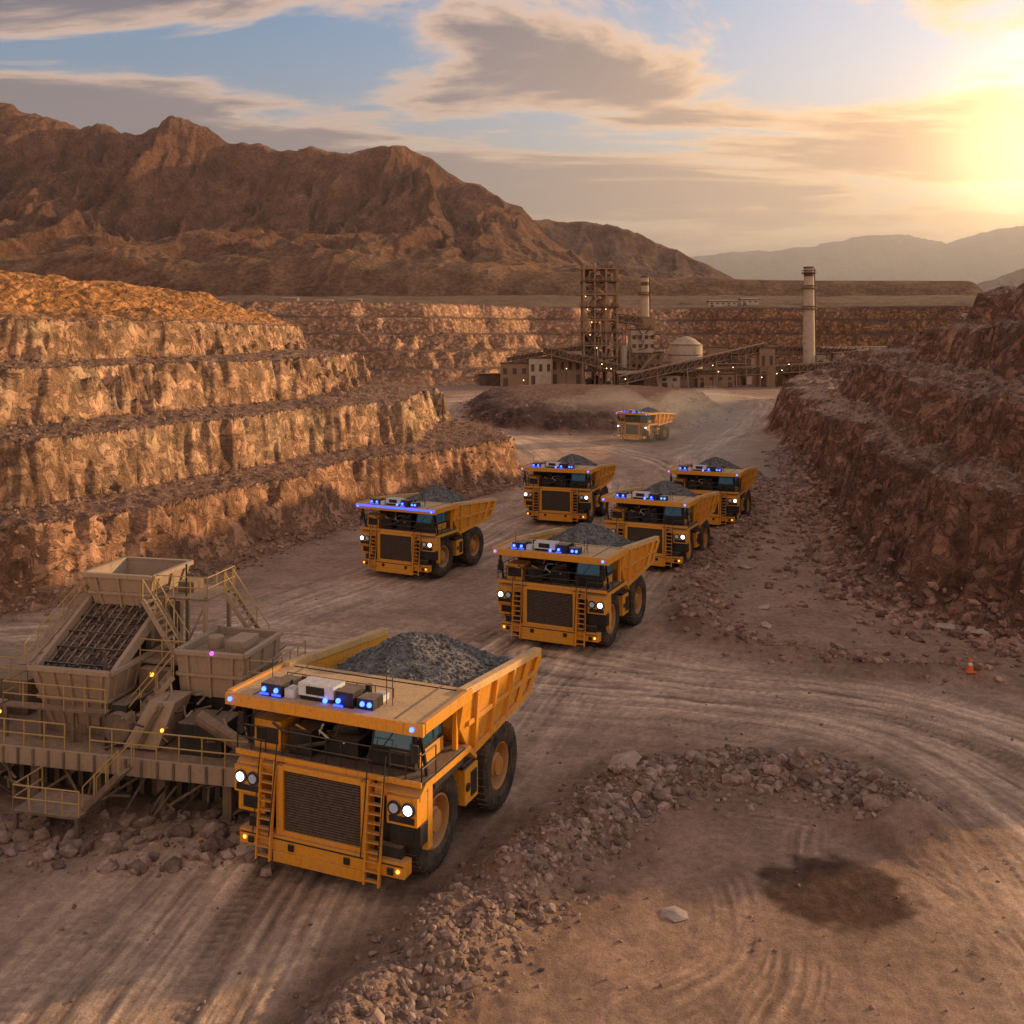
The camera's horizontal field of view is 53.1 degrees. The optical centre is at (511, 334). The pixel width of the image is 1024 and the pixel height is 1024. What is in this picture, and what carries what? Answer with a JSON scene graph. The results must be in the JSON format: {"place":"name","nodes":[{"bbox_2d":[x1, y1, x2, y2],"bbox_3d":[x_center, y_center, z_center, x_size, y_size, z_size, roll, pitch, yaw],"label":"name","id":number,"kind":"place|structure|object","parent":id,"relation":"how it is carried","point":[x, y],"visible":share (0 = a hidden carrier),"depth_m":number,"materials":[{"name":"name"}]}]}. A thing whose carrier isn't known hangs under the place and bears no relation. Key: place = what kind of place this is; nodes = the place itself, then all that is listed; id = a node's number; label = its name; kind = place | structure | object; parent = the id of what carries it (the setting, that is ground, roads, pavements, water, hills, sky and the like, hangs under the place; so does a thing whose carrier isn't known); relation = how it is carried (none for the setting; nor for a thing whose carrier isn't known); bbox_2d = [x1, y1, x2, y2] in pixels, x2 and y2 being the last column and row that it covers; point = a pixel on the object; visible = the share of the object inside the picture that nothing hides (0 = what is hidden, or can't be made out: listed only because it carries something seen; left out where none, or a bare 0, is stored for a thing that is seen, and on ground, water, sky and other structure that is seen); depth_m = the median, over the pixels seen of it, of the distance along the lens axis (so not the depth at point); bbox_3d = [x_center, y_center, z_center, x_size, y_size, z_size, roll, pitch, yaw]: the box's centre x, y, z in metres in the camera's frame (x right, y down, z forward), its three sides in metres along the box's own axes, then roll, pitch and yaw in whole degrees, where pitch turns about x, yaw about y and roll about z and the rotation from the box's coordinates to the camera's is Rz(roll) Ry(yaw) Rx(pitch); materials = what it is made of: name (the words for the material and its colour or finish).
{"place":"outdoors","nodes":[
{"label":"outdoors","id":0,"kind":"place"},
{"bbox_2d":[0,103,983,296],"bbox_3d":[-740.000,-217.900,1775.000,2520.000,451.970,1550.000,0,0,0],"label":"mountain","id":1,"kind":"structure","parent":0,"point":[172,202],"depth_m":1562.38,"materials":[{"name":"brown stone"}]},
{"bbox_2d":[0,269,1023,1023],"bbox_3d":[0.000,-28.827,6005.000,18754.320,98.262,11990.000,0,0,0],"label":"ground","id":2,"kind":"structure","parent":0,"point":[442,351],"depth_m":68.74,"materials":[{"name":"brown soil"}]},
{"bbox_2d":[0,801,274,876],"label":"crusher spill","id":3,"kind":"object","parent":2,"relation":"on","point":[214,834],"visible":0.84,"depth_m":40.17,"materials":[{"name":"brown stone"}]},
{"bbox_2d":[0,556,305,838],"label":"mobile crusher","id":4,"kind":"object","parent":2,"relation":"on","point":[106,691],"visible":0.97,"depth_m":44.44,"materials":[{"name":"brown metal"}]},
{"bbox_2d":[0,350,531,620],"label":"bench rubble","id":5,"kind":"object","parent":2,"relation":"on","point":[122,554],"visible":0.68,"depth_m":96.35,"materials":[{"name":"brown stone"}]},
{"bbox_2d":[282,297,299,300],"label":"rim building","id":6,"kind":"structure","parent":2,"relation":"on","point":[290,298],"depth_m":543.00,"materials":[{"name":"metal"}]},
{"bbox_2d":[314,299,333,300],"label":"rim building","id":7,"kind":"structure","parent":2,"relation":"on","point":[324,299],"depth_m":544.92,"materials":[{"name":"metal"}]},
{"bbox_2d":[347,298,362,300],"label":"rim building","id":8,"kind":"structure","parent":2,"relation":"on","point":[354,299],"depth_m":545.42,"materials":[{"name":"metal"}]},
{"bbox_2d":[225,627,541,888],"bbox_3d":[-4.776,16.173,42.047,8.471,7.388,11.905,0,0,23],"label":"haul truck","id":9,"kind":"object","parent":2,"relation":"on","point":[402,746],"visible":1,"depth_m":38.01,"materials":[{"name":"yellow painted steel"},{"name":"rubber"},{"name":"gravel"}]},
{"bbox_2d":[356,486,496,576],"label":"haul truck","id":10,"kind":"object","parent":2,"relation":"on","point":[435,531],"visible":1,"depth_m":84.64,"materials":[{"name":"yellow painted steel"},{"name":"rubber"},{"name":"gravel"}]},
{"bbox_2d":[479,373,499,385],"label":"workshop building","id":11,"kind":"structure","parent":2,"relation":"on","point":[489,379],"depth_m":401.00,"materials":[{"name":"metal"}]},
{"bbox_2d":[1,359,1023,1022],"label":"loose stones","id":12,"kind":"object","parent":2,"relation":"on","point":[313,949],"visible":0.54,"depth_m":37.88,"materials":[{"name":"brown stone"}]},
{"bbox_2d":[500,362,528,386],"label":"crusher house","id":13,"kind":"structure","parent":2,"relation":"on","point":[514,373],"depth_m":394.50,"materials":[{"name":"concrete"}]},
{"bbox_2d":[528,357,552,384],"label":"screening house","id":14,"kind":"structure","parent":2,"relation":"on","point":[539,370],"depth_m":392.50,"materials":[{"name":"concrete"}]},
{"bbox_2d":[506,342,588,361],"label":"conveyor gallery","id":15,"kind":"object","parent":2,"relation":"on","point":[525,356],"visible":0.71,"depth_m":398.22,"materials":[{"name":"metal"}]},
{"bbox_2d":[550,349,581,383],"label":"screening house","id":16,"kind":"structure","parent":2,"relation":"on","point":[559,366],"depth_m":396.50,"materials":[{"name":"metal"}]},
{"bbox_2d":[520,454,616,522],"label":"haul truck","id":17,"kind":"object","parent":2,"relation":"on","point":[564,488],"visible":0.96,"depth_m":107.85,"materials":[{"name":"yellow painted steel"},{"name":"rubber"},{"name":"gravel"}]},
{"bbox_2d":[492,522,659,646],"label":"haul truck","id":18,"kind":"object","parent":2,"relation":"on","point":[555,585],"visible":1,"depth_m":65.57,"materials":[{"name":"yellow painted steel"},{"name":"rubber"},{"name":"gravel"}]},
{"bbox_2d":[543,345,636,384],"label":"conveyor gallery","id":19,"kind":"object","parent":2,"relation":"on","point":[597,362],"visible":0.82,"depth_m":391.74,"materials":[{"name":"metal"}]},
{"bbox_2d":[451,387,732,437],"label":"island rubble","id":20,"kind":"object","parent":2,"relation":"on","point":[586,425],"visible":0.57,"depth_m":235.95,"materials":[{"name":"brown stone"}]},
{"bbox_2d":[580,263,618,384],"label":"steel process tower","id":21,"kind":"structure","parent":2,"relation":"on","point":[599,283],"depth_m":398.77,"materials":[{"name":"metal"}]},
{"bbox_2d":[268,742,956,1023],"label":"berm rubble","id":22,"kind":"object","parent":2,"relation":"on","point":[654,781],"visible":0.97,"depth_m":39.15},
{"bbox_2d":[587,309,643,384],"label":"conveyor gallery","id":23,"kind":"object","parent":2,"relation":"on","point":[633,320],"visible":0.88,"depth_m":403.97,"materials":[{"name":"metal"}]},
{"bbox_2d":[608,750,641,773],"bbox_3d":[4.824,18.592,44.688,1.419,0.659,1.670,0,0,-14],"label":"boulder","id":24,"kind":"object","parent":2,"relation":"on","point":[632,758],"visible":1,"depth_m":44.42,"materials":[{"name":"beige stone"}]},
{"bbox_2d":[615,371,643,385],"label":"workshop building","id":25,"kind":"structure","parent":2,"relation":"on","point":[617,373],"depth_m":388.00,"materials":[{"name":"metal"}]},
{"bbox_2d":[613,317,663,384],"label":"process building","id":26,"kind":"structure","parent":2,"relation":"on","point":[643,355],"depth_m":406.00,"materials":[{"name":"concrete"}]},
{"bbox_2d":[639,276,650,316],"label":"chimney","id":27,"kind":"object","parent":2,"relation":"on","point":[645,294],"visible":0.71,"depth_m":410.54,"materials":[{"name":"concrete"}]},
{"bbox_2d":[616,407,674,441],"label":"haul truck","id":28,"kind":"object","parent":2,"relation":"on","point":[647,424],"visible":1,"depth_m":192.05,"materials":[{"name":"yellow metal"}]},
{"bbox_2d":[523,364,788,388],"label":"plant lighting","id":29,"kind":"object","parent":2,"relation":"on","point":[641,381],"visible":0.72,"depth_m":383.15,"materials":[{"name":"metal"}]},
{"bbox_2d":[601,480,719,566],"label":"haul truck","id":30,"kind":"object","parent":2,"relation":"on","point":[673,516],"visible":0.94,"depth_m":87.96,"materials":[{"name":"yellow painted steel"},{"name":"rubber"},{"name":"gravel"}]},
{"bbox_2d":[657,375,680,387],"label":"substation building","id":31,"kind":"structure","parent":2,"relation":"on","point":[666,380],"depth_m":390.00,"materials":[{"name":"concrete"}]},
{"bbox_2d":[661,905,688,921],"bbox_3d":[5.593,19.940,35.298,0.721,0.153,0.996,0,0,-41],"label":"boulder","id":32,"kind":"object","parent":2,"relation":"on","point":[674,913],"visible":1,"depth_m":35.22,"materials":[{"name":"beige stone"}]},
{"bbox_2d":[668,336,702,385],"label":"storage silo","id":33,"kind":"object","parent":2,"relation":"on","point":[683,348],"visible":0.59,"depth_m":401.57,"materials":[{"name":"metal"}]},
{"bbox_2d":[617,342,766,387],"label":"conveyor gallery","id":34,"kind":"object","parent":2,"relation":"on","point":[633,377],"visible":0.93,"depth_m":388.90,"materials":[{"name":"metal"}]},
{"bbox_2d":[667,457,757,524],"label":"haul truck","id":35,"kind":"object","parent":2,"relation":"on","point":[730,483],"visible":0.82,"depth_m":106.05,"materials":[{"name":"yellow painted steel"},{"name":"rubber"},{"name":"gravel"}]},
{"bbox_2d":[694,370,734,386],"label":"workshop building","id":36,"kind":"structure","parent":2,"relation":"on","point":[726,379],"depth_m":391.50,"materials":[{"name":"metal"}]},
{"bbox_2d":[706,346,728,368],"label":"screening house","id":37,"kind":"structure","parent":2,"relation":"on","point":[713,349],"depth_m":415.50,"materials":[{"name":"metal"}]},
{"bbox_2d":[706,300,737,306],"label":"rim building","id":38,"kind":"structure","parent":2,"relation":"on","point":[714,303],"depth_m":582.00,"materials":[{"name":"metal"}]},
{"bbox_2d":[725,353,740,386],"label":"conveyor gallery","id":39,"kind":"object","parent":2,"relation":"on","point":[733,357],"visible":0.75,"depth_m":390.00,"materials":[{"name":"metal"}]},
{"bbox_2d":[728,533,741,536],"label":"boulder","id":40,"kind":"object","parent":2,"relation":"on","point":[735,534],"visible":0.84,"depth_m":99.59,"materials":[{"name":"brown stone"}]},
{"bbox_2d":[738,565,751,568],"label":"boulder","id":41,"kind":"object","parent":2,"relation":"on","point":[744,566],"visible":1,"depth_m":87.73,"materials":[{"name":"beige stone"}]},
{"bbox_2d":[667,362,829,387],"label":"conveyor gallery","id":42,"kind":"object","parent":2,"relation":"on","point":[804,368],"visible":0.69,"depth_m":392.89,"materials":[{"name":"metal"}]},
{"bbox_2d":[739,298,758,304],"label":"rim building","id":43,"kind":"structure","parent":2,"relation":"on","point":[748,301],"depth_m":585.00,"materials":[{"name":"metal"}]},
{"bbox_2d":[759,604,769,608],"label":"boulder","id":44,"kind":"object","parent":2,"relation":"on","point":[766,606],"visible":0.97,"depth_m":74.67,"materials":[{"name":"beige stone"}]},
{"bbox_2d":[751,356,779,384],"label":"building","id":45,"kind":"structure","parent":2,"relation":"on","point":[753,363],"depth_m":411.71,"materials":[{"name":"concrete"}]},
{"bbox_2d":[756,347,775,386],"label":"transfer station","id":46,"kind":"object","parent":2,"relation":"on","point":[765,356],"visible":0.91,"depth_m":393.00,"materials":[{"name":"metal"}]},
{"bbox_2d":[761,621,771,628],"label":"boulder","id":47,"kind":"object","parent":2,"relation":"on","point":[765,624],"visible":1,"depth_m":69.79,"materials":[{"name":"beige stone"}]},
{"bbox_2d":[777,369,813,385],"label":"workshop building","id":48,"kind":"structure","parent":2,"relation":"on","point":[782,379],"depth_m":397.00,"materials":[{"name":"metal"}]},
{"bbox_2d":[801,267,816,364],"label":"chimney","id":49,"kind":"object","parent":2,"relation":"on","point":[809,308],"visible":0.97,"depth_m":398.24,"materials":[{"name":"concrete"}]},
{"bbox_2d":[760,345,883,365],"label":"conveyor gallery","id":50,"kind":"object","parent":2,"relation":"on","point":[798,351],"visible":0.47,"depth_m":404.40,"materials":[{"name":"metal"}]},
{"bbox_2d":[817,359,830,364],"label":"workshop building","id":51,"kind":"structure","parent":2,"relation":"on","point":[824,360],"depth_m":406.29,"materials":[{"name":"metal"}]},
{"bbox_2d":[652,293,1023,695],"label":"talus rubble","id":52,"kind":"object","parent":2,"relation":"on","point":[812,520],"visible":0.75,"depth_m":80.87,"materials":[{"name":"brown stone"}]},
{"bbox_2d":[830,642,846,649],"bbox_3d":[20.909,19.944,65.252,1.166,1.013,1.110,0,0,0],"label":"boulder","id":53,"kind":"object","parent":2,"relation":"on","point":[837,646],"visible":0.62,"depth_m":64.82,"materials":[{"name":"beige stone"}]},
{"bbox_2d":[830,351,847,360],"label":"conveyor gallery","id":54,"kind":"object","parent":2,"relation":"on","point":[833,355],"visible":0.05,"depth_m":402.79,"materials":[{"name":"metal"}]},
{"bbox_2d":[817,346,885,364],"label":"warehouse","id":55,"kind":"structure","parent":2,"relation":"on","point":[819,357],"depth_m":422.28,"materials":[{"name":"metal"}]},
{"bbox_2d":[936,623,964,630],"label":"boulder","id":56,"kind":"object","parent":2,"relation":"on","point":[946,626],"visible":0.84,"depth_m":68.76,"materials":[{"name":"beige stone"}]},
{"bbox_2d":[963,658,976,672],"bbox_3d":[26.400,18.993,59.000,0.560,0.800,0.560,0,0,0],"label":"traffic cone","id":57,"kind":"object","parent":2,"relation":"on","point":[970,669],"visible":1,"depth_m":58.89,"materials":[{"name":"orange plastic"}]},
{"bbox_2d":[969,629,990,635],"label":"boulder","id":58,"kind":"object","parent":2,"relation":"on","point":[979,632],"visible":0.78,"depth_m":67.19,"materials":[{"name":"beige stone"}]},
{"bbox_2d":[0,0,1023,256],"label":"sky","id":59,"kind":"structure","parent":0,"point":[693,128],"materials":[{"name":"blue"}]},
{"bbox_2d":[533,219,733,278],"bbox_3d":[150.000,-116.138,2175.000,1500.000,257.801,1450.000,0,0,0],"label":"mountain","id":60,"kind":"structure","parent":0,"point":[629,252],"depth_m":2091.30,"materials":[{"name":"brown stone"}]},
{"bbox_2d":[714,363,747,384],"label":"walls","id":61,"kind":"structure","parent":0,"point":[732,365],"depth_m":409.00,"materials":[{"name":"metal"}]},
{"bbox_2d":[691,225,1023,283],"bbox_3d":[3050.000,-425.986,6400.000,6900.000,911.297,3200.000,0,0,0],"label":"distant ridge","id":62,"kind":"structure","parent":0,"point":[986,256],"depth_m":5878.01,"materials":[{"name":"brown stone"}]},
{"bbox_2d":[976,268,1023,291],"bbox_3d":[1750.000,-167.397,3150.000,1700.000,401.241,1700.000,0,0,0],"label":"distant hill","id":63,"kind":"structure","parent":0,"point":[1015,278],"depth_m":2990.92,"materials":[{"name":"brown stone"}]}
]}

